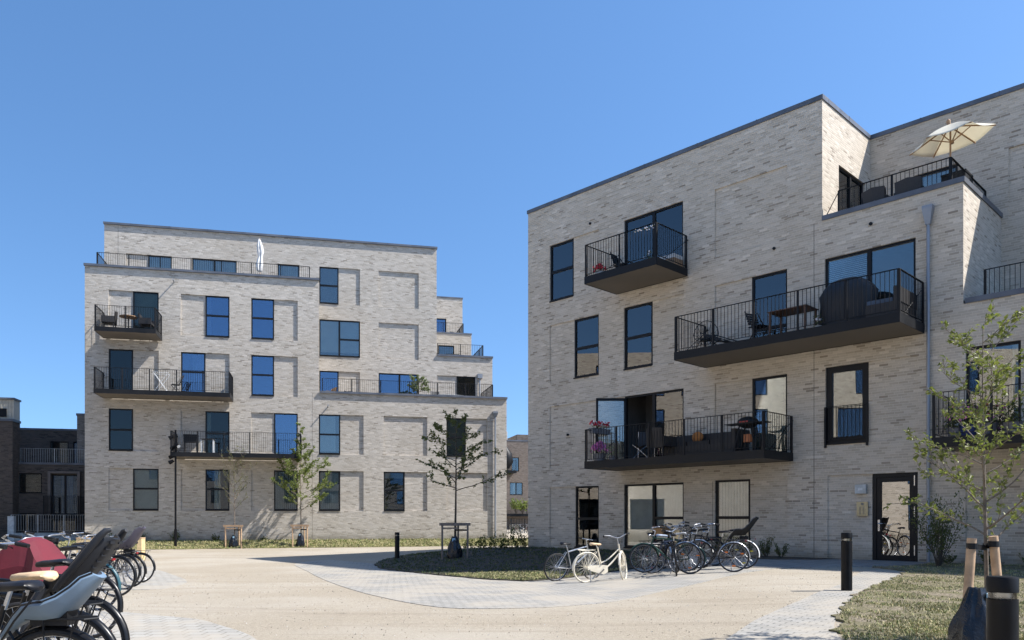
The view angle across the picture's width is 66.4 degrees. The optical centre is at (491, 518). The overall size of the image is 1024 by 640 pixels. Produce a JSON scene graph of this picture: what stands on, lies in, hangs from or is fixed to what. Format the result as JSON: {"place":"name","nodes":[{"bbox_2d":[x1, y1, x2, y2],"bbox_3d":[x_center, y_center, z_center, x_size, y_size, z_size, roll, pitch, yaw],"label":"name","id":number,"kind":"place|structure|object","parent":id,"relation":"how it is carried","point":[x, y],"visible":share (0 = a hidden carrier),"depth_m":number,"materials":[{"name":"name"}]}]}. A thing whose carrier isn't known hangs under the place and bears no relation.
{"place":"outdoors","nodes":[
{"label":"outdoors","id":0,"kind":"place"},
{"bbox_2d":[0,611,255,639],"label":"paved path","id":1,"kind":"structure","parent":0,"point":[147,627],"depth_m":8.93,"materials":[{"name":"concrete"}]},
{"bbox_2d":[0,537,91,639],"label":"cargo bike","id":2,"kind":"object","parent":1,"relation":"on","point":[16,559],"visible":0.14,"depth_m":7.08,"materials":[{"name":"red fabric"}]},
{"bbox_2d":[0,534,123,637],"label":"bicycle","id":3,"kind":"object","parent":1,"relation":"on","point":[111,583],"visible":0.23,"depth_m":8.29,"materials":[{"name":"metal"}]},
{"bbox_2d":[94,563,186,591],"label":"paved path","id":4,"kind":"structure","parent":0,"point":[157,579],"depth_m":18.54,"materials":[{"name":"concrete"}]},
{"bbox_2d":[66,533,141,589],"bbox_3d":[-7.684,0.841,15.283,1.769,1.103,0.607,0,-4,5],"label":"bicycle","id":5,"kind":"object","parent":4,"relation":"on","point":[134,559],"visible":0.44,"depth_m":15.21,"materials":[{"name":"metal"}]},
{"bbox_2d":[70,526,146,586],"bbox_3d":[-8.011,0.791,16.195,1.769,1.267,0.607,0,3,3],"label":"bicycle","id":6,"kind":"object","parent":4,"relation":"on","point":[131,540],"visible":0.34,"depth_m":16.12,"materials":[{"name":"metal"}]},
{"bbox_2d":[111,536,155,582],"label":"bicycle","id":7,"kind":"object","parent":4,"relation":"on","point":[149,557],"visible":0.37,"depth_m":18.00,"materials":[{"name":"metal"}]},
{"bbox_2d":[58,537,527,549],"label":"grass bank","id":8,"kind":"structure","parent":0,"point":[216,543],"depth_m":39.89,"materials":[{"name":"plant"}]},
{"bbox_2d":[168,430,180,546],"bbox_3d":[-15.573,-1.418,38.480,0.675,5.884,0.438,0,0,11],"label":"lamp post","id":9,"kind":"object","parent":8,"relation":"on","point":[171,462],"visible":0.98,"depth_m":38.46,"materials":[{"name":"black metal"}]},
{"bbox_2d":[214,444,256,534],"bbox_3d":[-12.705,-1.153,39.084,2.106,5.213,2.102,0,0,0],"label":"tree","id":10,"kind":"object","parent":8,"relation":"on","point":[236,467],"visible":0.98,"depth_m":39.09,"materials":[{"name":"green plant"}]},
{"bbox_2d":[270,422,336,532],"bbox_3d":[-9.559,-1.736,39.755,3.174,6.358,3.132,0,0,0],"label":"tree","id":11,"kind":"object","parent":8,"relation":"on","point":[306,470],"visible":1,"depth_m":39.76,"materials":[{"name":"green plant"}]},
{"bbox_2d":[0,529,904,639],"bbox_3d":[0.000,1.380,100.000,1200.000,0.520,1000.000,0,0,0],"label":"ground","id":12,"kind":"structure","parent":0,"point":[258,567],"depth_m":11.42,"materials":[{"name":"beige concrete"}]},
{"bbox_2d":[0,397,20,539],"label":"brick house","id":13,"kind":"structure","parent":12,"relation":"on","point":[10,422],"depth_m":42.53,"materials":[{"name":"brick"}]},
{"bbox_2d":[7,515,84,539],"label":"garden railing","id":14,"kind":"object","parent":12,"relation":"on","point":[11,524],"visible":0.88,"depth_m":42.23,"materials":[{"name":"metal"}]},
{"bbox_2d":[19,428,84,532],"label":"brick house","id":15,"kind":"structure","parent":12,"relation":"on","point":[51,476],"depth_m":44.16,"materials":[{"name":"brick"}]},
{"bbox_2d":[20,513,35,532],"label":"window","id":16,"kind":"structure","parent":15,"relation":"in","point":[26,514],"depth_m":44.56,"materials":[{"name":"paint"}]},
{"bbox_2d":[19,473,55,494],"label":"window","id":17,"kind":"structure","parent":15,"relation":"in","point":[33,481],"depth_m":44.60,"materials":[{"name":"paint"}]},
{"bbox_2d":[51,519,75,532],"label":"window","id":18,"kind":"structure","parent":15,"relation":"in","point":[56,521],"depth_m":44.92,"materials":[{"name":"paint"}]},
{"bbox_2d":[50,441,76,462],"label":"window","id":19,"kind":"structure","parent":15,"relation":"in","point":[57,446],"depth_m":48.16,"materials":[{"name":"glass"}]},
{"bbox_2d":[52,475,77,514],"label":"window","id":20,"kind":"structure","parent":15,"relation":"in","point":[66,485],"depth_m":44.21,"materials":[{"name":"paint"}]},
{"bbox_2d":[0,571,106,639],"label":"bicycle","id":21,"kind":"object","parent":12,"relation":"on","point":[56,614],"visible":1,"depth_m":4.10,"materials":[{"name":"plastic"}]},
{"bbox_2d":[0,544,116,639],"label":"bicycle","id":22,"kind":"object","parent":12,"relation":"on","point":[102,629],"visible":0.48,"depth_m":4.89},
{"bbox_2d":[0,528,129,639],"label":"bicycle","id":23,"kind":"object","parent":12,"relation":"on","point":[96,553],"visible":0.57,"depth_m":5.75,"materials":[{"name":"plastic"}]},
{"bbox_2d":[23,531,120,610],"bbox_3d":[-6.007,0.725,10.933,1.746,1.130,0.614,0,2,8],"label":"bicycle","id":24,"kind":"object","parent":12,"relation":"on","point":[116,576],"visible":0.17,"depth_m":10.84,"materials":[{"name":"metal"}]},
{"bbox_2d":[76,413,84,462],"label":"stair tower","id":25,"kind":"structure","parent":12,"relation":"on","point":[81,431],"depth_m":44.45,"materials":[{"name":"grey brick"}]},
{"bbox_2d":[58,531,136,596],"bbox_3d":[-6.869,0.773,13.237,1.769,1.103,0.607,0,-2,2],"label":"bicycle","id":26,"kind":"object","parent":12,"relation":"on","point":[129,562],"visible":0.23,"depth_m":13.20,"materials":[{"name":"metal"}]},
{"bbox_2d":[83,221,507,540],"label":"apartment building","id":27,"kind":"structure","parent":12,"relation":"on","point":[280,344],"depth_m":41.77,"materials":[{"name":"grey brick"}]},
{"bbox_2d":[108,408,132,450],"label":"window","id":28,"kind":"structure","parent":27,"relation":"in","point":[120,420],"depth_m":41.03,"materials":[{"name":"glass"}]},
{"bbox_2d":[109,349,132,389],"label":"window","id":29,"kind":"structure","parent":27,"relation":"in","point":[120,358],"depth_m":41.04,"materials":[{"name":"glass"}]},
{"bbox_2d":[133,469,158,510],"bbox_3d":[-17.583,-1.490,39.786,1.222,2.200,0.255,0,0,-13],"label":"window","id":30,"kind":"structure","parent":27,"relation":"in","point":[145,481],"depth_m":39.87,"materials":[{"name":"glass"}]},
{"bbox_2d":[133,291,158,329],"bbox_3d":[-17.591,-10.407,39.826,1.222,2.326,0.175,0,0,-13],"label":"window","id":31,"kind":"structure","parent":27,"relation":"in","point":[141,300],"depth_m":39.87,"materials":[{"name":"glass"}]},
{"bbox_2d":[148,255,171,267],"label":"window","id":32,"kind":"structure","parent":27,"relation":"in","point":[167,261],"depth_m":43.43,"materials":[{"name":"glass"}]},
{"bbox_2d":[181,352,205,391],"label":"window","id":33,"kind":"structure","parent":27,"relation":"in","point":[189,360],"depth_m":40.49,"materials":[{"name":"glass"}]},
{"bbox_2d":[192,258,235,272],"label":"window","id":34,"kind":"structure","parent":27,"relation":"in","point":[202,264],"depth_m":44.05,"materials":[{"name":"glass"}]},
{"bbox_2d":[205,469,228,510],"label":"window","id":35,"kind":"structure","parent":27,"relation":"in","point":[216,499],"depth_m":42.00,"materials":[{"name":"glass"}]},
{"bbox_2d":[205,411,228,452],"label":"window","id":36,"kind":"structure","parent":27,"relation":"in","point":[214,421],"depth_m":42.08,"materials":[{"name":"glass"}]},
{"bbox_2d":[205,296,228,337],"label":"window","id":37,"kind":"structure","parent":27,"relation":"in","point":[216,307],"depth_m":42.05,"materials":[{"name":"glass"}]},
{"bbox_2d":[251,355,273,396],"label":"window","id":38,"kind":"structure","parent":27,"relation":"in","point":[262,367],"depth_m":42.57,"materials":[{"name":"glass"}]},
{"bbox_2d":[251,298,273,339],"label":"window","id":39,"kind":"structure","parent":27,"relation":"in","point":[262,310],"depth_m":42.57,"materials":[{"name":"glass"}]},
{"bbox_2d":[274,470,297,510],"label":"window","id":40,"kind":"structure","parent":27,"relation":"in","point":[280,503],"depth_m":41.34,"materials":[{"name":"glass"}]},
{"bbox_2d":[274,413,297,453],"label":"window","id":41,"kind":"structure","parent":27,"relation":"in","point":[284,423],"depth_m":42.84,"materials":[{"name":"glass"}]},
{"bbox_2d":[278,264,298,276],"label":"window","id":42,"kind":"structure","parent":27,"relation":"in","point":[286,270],"depth_m":44.94,"materials":[{"name":"glass"}]},
{"bbox_2d":[319,267,338,304],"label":"window","id":43,"kind":"structure","parent":27,"relation":"in","point":[328,276],"depth_m":46.84,"materials":[{"name":"glass"}]},
{"bbox_2d":[319,371,338,392],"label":"window","id":44,"kind":"structure","parent":27,"relation":"in","point":[328,384],"depth_m":46.90,"materials":[{"name":"glass"}]},
{"bbox_2d":[319,471,339,510],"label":"window","id":45,"kind":"structure","parent":27,"relation":"in","point":[331,502],"depth_m":41.89,"materials":[{"name":"glass"}]},
{"bbox_2d":[319,414,339,454],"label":"window","id":46,"kind":"structure","parent":27,"relation":"in","point":[329,425],"depth_m":41.85,"materials":[{"name":"glass"}]},
{"bbox_2d":[319,319,359,357],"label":"window","id":47,"kind":"structure","parent":27,"relation":"in","point":[337,338],"depth_m":45.55,"materials":[{"name":"glass"}]},
{"bbox_2d":[384,472,404,510],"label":"window","id":48,"kind":"structure","parent":27,"relation":"in","point":[394,482],"depth_m":44.09,"materials":[{"name":"glass"}]},
{"bbox_2d":[379,373,417,393],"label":"window","id":49,"kind":"structure","parent":27,"relation":"in","point":[393,385],"depth_m":47.71,"materials":[{"name":"glass"}]},
{"bbox_2d":[446,418,465,456],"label":"window","id":50,"kind":"structure","parent":27,"relation":"in","point":[450,452],"depth_m":43.33,"materials":[{"name":"glass"}]},
{"bbox_2d":[457,376,474,395],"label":"window","id":51,"kind":"structure","parent":27,"relation":"in","point":[460,379],"depth_m":48.72,"materials":[{"name":"glass"}]},
{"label":"planter","id":52,"kind":"object","parent":27,"relation":"on","visible":0},
{"bbox_2d":[408,374,429,393],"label":"olive tree","id":53,"kind":"object","parent":52,"relation":"in","point":[416,387],"visible":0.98,"depth_m":43.76,"materials":[{"name":"green plant"}]},
{"bbox_2d":[126,569,852,639],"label":"pavement","id":54,"kind":"structure","parent":12,"relation":"on","point":[468,613],"depth_m":11.06,"materials":[{"name":"beige concrete"}]},
{"bbox_2d":[507,434,527,529],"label":"brick house","id":55,"kind":"structure","parent":12,"relation":"on","point":[517,477],"depth_m":83.59,"materials":[{"name":"brick"}]},
{"bbox_2d":[702,554,838,559],"bbox_3d":[7.729,1.131,22.277,1.270,0.083,3.930,0,0,-44],"label":"soil bed","id":56,"kind":"object","parent":12,"relation":"on","point":[779,558],"visible":0.45,"depth_m":21.90,"materials":[{"name":"brown soil"}]},
{"bbox_2d":[527,83,1023,564],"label":"apartment building","id":57,"kind":"structure","parent":12,"relation":"on","point":[762,217],"depth_m":22.72,"materials":[{"name":"brick"}]},
{"bbox_2d":[549,239,573,302],"bbox_3d":[2.595,-9.088,28.718,0.175,2.116,1.132,0,0,-44],"label":"window","id":58,"kind":"structure","parent":57,"relation":"in","point":[562,254],"depth_m":28.77,"materials":[{"name":"glass"}]},
{"bbox_2d":[573,315,598,378],"bbox_3d":[3.405,-6.108,27.867,0.175,2.136,1.142,0,0,-44],"label":"window","id":59,"kind":"structure","parent":57,"relation":"in","point":[586,329],"depth_m":27.91,"materials":[{"name":"glass"}]},
{"bbox_2d":[574,486,598,548],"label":"window","id":60,"kind":"structure","parent":57,"relation":"in","point":[587,497],"depth_m":27.91,"materials":[{"name":"glass"}]},
{"bbox_2d":[596,398,625,459],"bbox_3d":[4.067,-3.010,26.596,1.020,2.170,0.060,0,0,-1],"label":"balcony door","id":61,"kind":"structure","parent":57,"relation":"in","point":[597,399],"depth_m":26.57,"materials":[{"name":"paint"}]},
{"bbox_2d":[623,302,652,370],"bbox_3d":[4.941,-6.108,26.251,0.175,2.136,1.142,0,0,-44],"label":"window","id":62,"kind":"structure","parent":57,"relation":"in","point":[638,318],"depth_m":26.28,"materials":[{"name":"glass"}]},
{"bbox_2d":[625,202,682,263],"bbox_3d":[5.380,-9.015,25.847,0.095,2.262,2.312,0,0,-44],"label":"window","id":63,"kind":"structure","parent":57,"relation":"in","point":[671,216],"depth_m":25.76,"materials":[{"name":"glass"}]},
{"bbox_2d":[624,482,683,549],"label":"window","id":64,"kind":"structure","parent":57,"relation":"in","point":[647,506],"depth_m":26.06,"materials":[{"name":"glass"}]},
{"bbox_2d":[625,389,683,458],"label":"window","id":65,"kind":"structure","parent":57,"relation":"in","point":[666,406],"depth_m":25.81,"materials":[{"name":"glass"}]},
{"bbox_2d":[646,427,676,455],"bbox_3d":[5.157,-2.310,23.895,0.690,0.920,0.710,0,0,-35],"label":"chair","id":66,"kind":"object","parent":57,"relation":"on","point":[659,439],"visible":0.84,"depth_m":23.65,"materials":[{"name":"wicker"}]},
{"bbox_2d":[664,428,749,455],"bbox_3d":[6.455,-2.245,23.530,0.850,0.690,2.400,0,0,-44],"label":"sofa","id":67,"kind":"object","parent":57,"relation":"on","point":[692,445],"visible":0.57,"depth_m":23.13,"materials":[{"name":"fabric"}]},
{"bbox_2d":[716,479,749,551],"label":"window","id":68,"kind":"structure","parent":57,"relation":"in","point":[732,496],"depth_m":23.90,"materials":[{"name":"paint"}]},
{"bbox_2d":[724,416,771,450],"bbox_3d":[7.222,-2.363,22.023,0.546,1.034,1.240,0,0,-44],"label":"kettle grill","id":69,"kind":"object","parent":57,"relation":"on","point":[749,425],"visible":0.83,"depth_m":21.91,"materials":[{"name":"black metal"}]},
{"bbox_2d":[752,269,786,337],"bbox_3d":[8.174,-6.040,22.908,0.095,2.272,1.102,0,0,-44],"label":"window","id":70,"kind":"structure","parent":57,"relation":"in","point":[775,283],"depth_m":22.91,"materials":[{"name":"glass"}]},
{"bbox_2d":[752,374,786,451],"bbox_3d":[8.210,-3.042,22.935,0.175,2.336,1.092,0,0,-44],"label":"window","id":71,"kind":"structure","parent":57,"relation":"in","point":[768,393],"depth_m":23.00,"materials":[{"name":"glass"}]},
{"bbox_2d":[768,304,818,334],"bbox_3d":[8.184,-5.280,21.240,0.740,0.740,1.100,0,0,-44],"label":"table","id":72,"kind":"object","parent":57,"relation":"on","point":[777,313],"visible":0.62,"depth_m":21.23,"materials":[{"name":"brown wood"}]},
{"bbox_2d":[826,362,868,444],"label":"window","id":73,"kind":"structure","parent":57,"relation":"in","point":[846,384],"depth_m":22.11,"materials":[{"name":"glass"}]},
{"bbox_2d":[819,277,878,325],"bbox_3d":[9.291,-5.575,20.362,0.792,1.330,1.441,0,0,-44],"label":"covered grill","id":74,"kind":"object","parent":57,"relation":"on","point":[852,297],"visible":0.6,"depth_m":20.02,"materials":[{"name":"black fabric"}]},
{"bbox_2d":[839,167,861,210],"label":"window","id":75,"kind":"structure","parent":57,"relation":"in","point":[846,180],"depth_m":23.13,"materials":[{"name":"glass"}]},
{"bbox_2d":[826,238,915,299],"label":"window","id":76,"kind":"structure","parent":57,"relation":"in","point":[902,254],"depth_m":21.94,"materials":[{"name":"glass"}]},
{"bbox_2d":[861,186,889,204],"bbox_3d":[10.463,-8.410,21.143,0.690,0.920,0.710,0,0,-35],"label":"chair","id":77,"kind":"object","parent":57,"relation":"on","point":[872,194],"visible":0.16,"depth_m":20.91,"materials":[{"name":"wicker"}]},
{"bbox_2d":[865,285,916,319],"bbox_3d":[10.004,-5.295,19.542,1.300,0.670,0.770,0,0,-44],"label":"sofa","id":78,"kind":"object","parent":57,"relation":"on","point":[870,307],"visible":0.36,"depth_m":19.15,"materials":[{"name":"fabric"}]},
{"bbox_2d":[873,472,917,561],"bbox_3d":[10.825,-0.180,20.667,0.961,2.620,1.730,0,0,-44],"label":"entrance door","id":79,"kind":"structure","parent":57,"relation":"in","point":[895,538],"depth_m":20.42,"materials":[{"name":"paint"}]},
{"bbox_2d":[894,176,923,194],"bbox_3d":[11.038,-8.410,20.567,0.710,0.920,0.690,0,0,43],"label":"chair","id":80,"kind":"object","parent":57,"relation":"on","point":[907,184],"visible":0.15,"depth_m":20.32,"materials":[{"name":"wicker"}]},
{"bbox_2d":[919,165,955,186],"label":"window","id":81,"kind":"structure","parent":57,"relation":"in","point":[931,175],"depth_m":22.92,"materials":[{"name":"glass"}]},
{"bbox_2d":[909,119,995,157],"bbox_3d":[11.809,-9.104,20.067,1.935,2.308,1.698,0,0,35],"label":"parasol","id":82,"kind":"object","parent":57,"relation":"on","point":[949,137],"visible":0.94,"depth_m":20.29,"materials":[{"name":"beige fabric"}]},
{"bbox_2d":[936,408,971,435],"bbox_3d":[10.817,-2.251,18.215,0.647,0.763,0.646,0,0,-37],"label":"flower pot","id":83,"kind":"object","parent":57,"relation":"on","point":[956,429],"visible":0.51,"depth_m":18.15,"materials":[{"name":"grey plant"}]},
{"bbox_2d":[966,340,1020,432],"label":"window","id":84,"kind":"structure","parent":57,"relation":"in","point":[1008,350],"depth_m":20.04,"materials":[{"name":"glass"}]},
{"bbox_2d":[993,398,1023,432],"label":"flower pot","id":85,"kind":"object","parent":57,"relation":"on","point":[1014,420],"visible":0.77,"depth_m":17.28,"materials":[{"name":"grey plant"}]},
{"bbox_2d":[841,533,851,590],"bbox_3d":[6.061,0.764,13.340,0.181,1.051,0.181,0,0,-11],"label":"bollard","id":86,"kind":"object","parent":12,"relation":"on","point":[846,562],"visible":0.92,"depth_m":13.27,"materials":[{"name":"black metal"}]},
{"bbox_2d":[986,576,1018,639],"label":"bollard","id":87,"kind":"object","parent":12,"relation":"on","point":[1002,611],"visible":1,"depth_m":4.98,"materials":[{"name":"black metal"}]},
{"bbox_2d":[0,0,1023,438],"label":"sky","id":88,"kind":"structure","parent":0,"point":[440,124],"materials":[{"name":"blue"}]},
{"bbox_2d":[443,567,623,579],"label":"grass","id":89,"kind":"structure","parent":0,"point":[529,574],"depth_m":20.66,"materials":[{"name":"green plant"}]},
{"bbox_2d":[295,560,775,608],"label":"paved path","id":90,"kind":"structure","parent":0,"point":[369,578],"depth_m":16.04,"materials":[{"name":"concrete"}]},
{"bbox_2d":[544,537,602,580],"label":"bicycle","id":91,"kind":"object","parent":90,"relation":"on","point":[563,556],"visible":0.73,"depth_m":18.73,"materials":[{"name":"metal"}]},
{"bbox_2d":[572,532,629,582],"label":"bicycle","id":92,"kind":"object","parent":90,"relation":"on","point":[600,568],"visible":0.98,"depth_m":17.57,"materials":[{"name":"white metal"}]},
{"bbox_2d":[629,526,705,573],"bbox_3d":[4.121,0.722,18.288,1.758,1.122,0.613,0,-5,22],"label":"bicycle","id":93,"kind":"object","parent":90,"relation":"on","point":[652,546],"visible":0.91,"depth_m":18.26,"materials":[{"name":"metal"}]},
{"bbox_2d":[639,529,701,573],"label":"bicycle","id":94,"kind":"object","parent":90,"relation":"on","point":[654,557],"visible":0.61,"depth_m":19.00,"materials":[{"name":"metal"}]},
{"bbox_2d":[661,525,685,575],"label":"bicycle","id":95,"kind":"object","parent":90,"relation":"on","point":[675,560],"visible":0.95,"depth_m":17.90,"materials":[{"name":"metal"}]},
{"bbox_2d":[649,523,714,567],"bbox_3d":[4.814,0.682,19.848,1.763,1.116,0.608,0,-3,34],"label":"bicycle","id":96,"kind":"object","parent":90,"relation":"on","point":[658,531],"visible":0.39,"depth_m":20.04,"materials":[{"name":"metal"}]},
{"bbox_2d":[671,523,749,571],"bbox_3d":[5.027,0.679,17.962,1.769,1.103,0.607,0,5,12],"label":"bicycle","id":97,"kind":"object","parent":90,"relation":"on","point":[696,546],"visible":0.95,"depth_m":17.92,"materials":[{"name":"metal"}]},
{"bbox_2d":[684,516,759,568],"bbox_3d":[5.599,0.580,19.019,1.761,1.267,0.611,0,-3,18],"label":"bicycle","id":98,"kind":"object","parent":90,"relation":"on","point":[745,530],"visible":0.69,"depth_m":18.84,"materials":[{"name":"metal"}]},
{"bbox_2d":[374,546,710,581],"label":"lawn island","id":99,"kind":"structure","parent":0,"point":[487,560],"depth_m":25.08,"materials":[{"name":"plant"}]},
{"bbox_2d":[439,523,470,559],"bbox_3d":[-1.265,0.832,27.385,1.080,1.370,0.790,0,0,0],"label":"tree support","id":100,"kind":"object","parent":99,"relation":"on","point":[457,529],"visible":0.78,"depth_m":27.01,"materials":[{"name":"black wood"}]},
{"bbox_2d":[447,536,462,558],"bbox_3d":[-1.285,1.012,27.267,0.548,0.800,0.485,0,0,-6],"label":"watering bag","id":101,"kind":"object","parent":99,"relation":"on","point":[454,548],"visible":0.98,"depth_m":27.11,"materials":[{"name":"plastic"}]},
{"bbox_2d":[415,409,510,535],"bbox_3d":[-1.018,-1.228,27.766,3.434,5.262,3.074,0,0,0],"label":"tree","id":102,"kind":"object","parent":99,"relation":"on","point":[437,426],"visible":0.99,"depth_m":27.50,"materials":[{"name":"green plant"}]},
{"bbox_2d":[689,557,934,568],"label":"sidewalk","id":103,"kind":"structure","parent":0,"point":[781,564],"depth_m":19.79,"materials":[{"name":"grey concrete"}]},
{"bbox_2d":[726,570,900,639],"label":"paved path","id":104,"kind":"structure","parent":0,"point":[809,618],"depth_m":9.67,"materials":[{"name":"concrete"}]},
{"bbox_2d":[828,562,1023,639],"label":"lawn","id":105,"kind":"structure","parent":0,"point":[859,622],"depth_m":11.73,"materials":[{"name":"plant"}]},
{"bbox_2d":[905,491,973,565],"bbox_3d":[10.476,0.249,18.142,1.486,1.785,1.285,0,0,-19],"label":"shrub","id":106,"kind":"object","parent":105,"relation":"on","point":[938,529],"visible":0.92,"depth_m":18.11,"materials":[{"name":"green plant"}]},
{"bbox_2d":[883,299,1023,587],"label":"tree","id":107,"kind":"object","parent":105,"relation":"on","point":[980,361],"visible":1,"depth_m":7.68,"materials":[{"name":"green plant"}]},
{"bbox_2d":[948,586,987,639],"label":"watering bag","id":108,"kind":"object","parent":105,"relation":"on","point":[968,621],"visible":0.74,"depth_m":6.50,"materials":[{"name":"plastic"}]},
{"bbox_2d":[963,538,987,596],"bbox_3d":[4.702,0.728,7.570,0.445,1.086,0.128,0,0,-29],"label":"tree stake","id":109,"kind":"object","parent":105,"relation":"on","point":[972,545],"visible":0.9,"depth_m":7.47,"materials":[{"name":"brown wood"}]},
{"bbox_2d":[983,536,1001,575],"bbox_3d":[4.906,0.716,7.614,0.218,1.098,0.150,0,0,37],"label":"tree stake","id":110,"kind":"object","parent":105,"relation":"on","point":[993,546],"visible":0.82,"depth_m":7.57,"materials":[{"name":"brown wood"}]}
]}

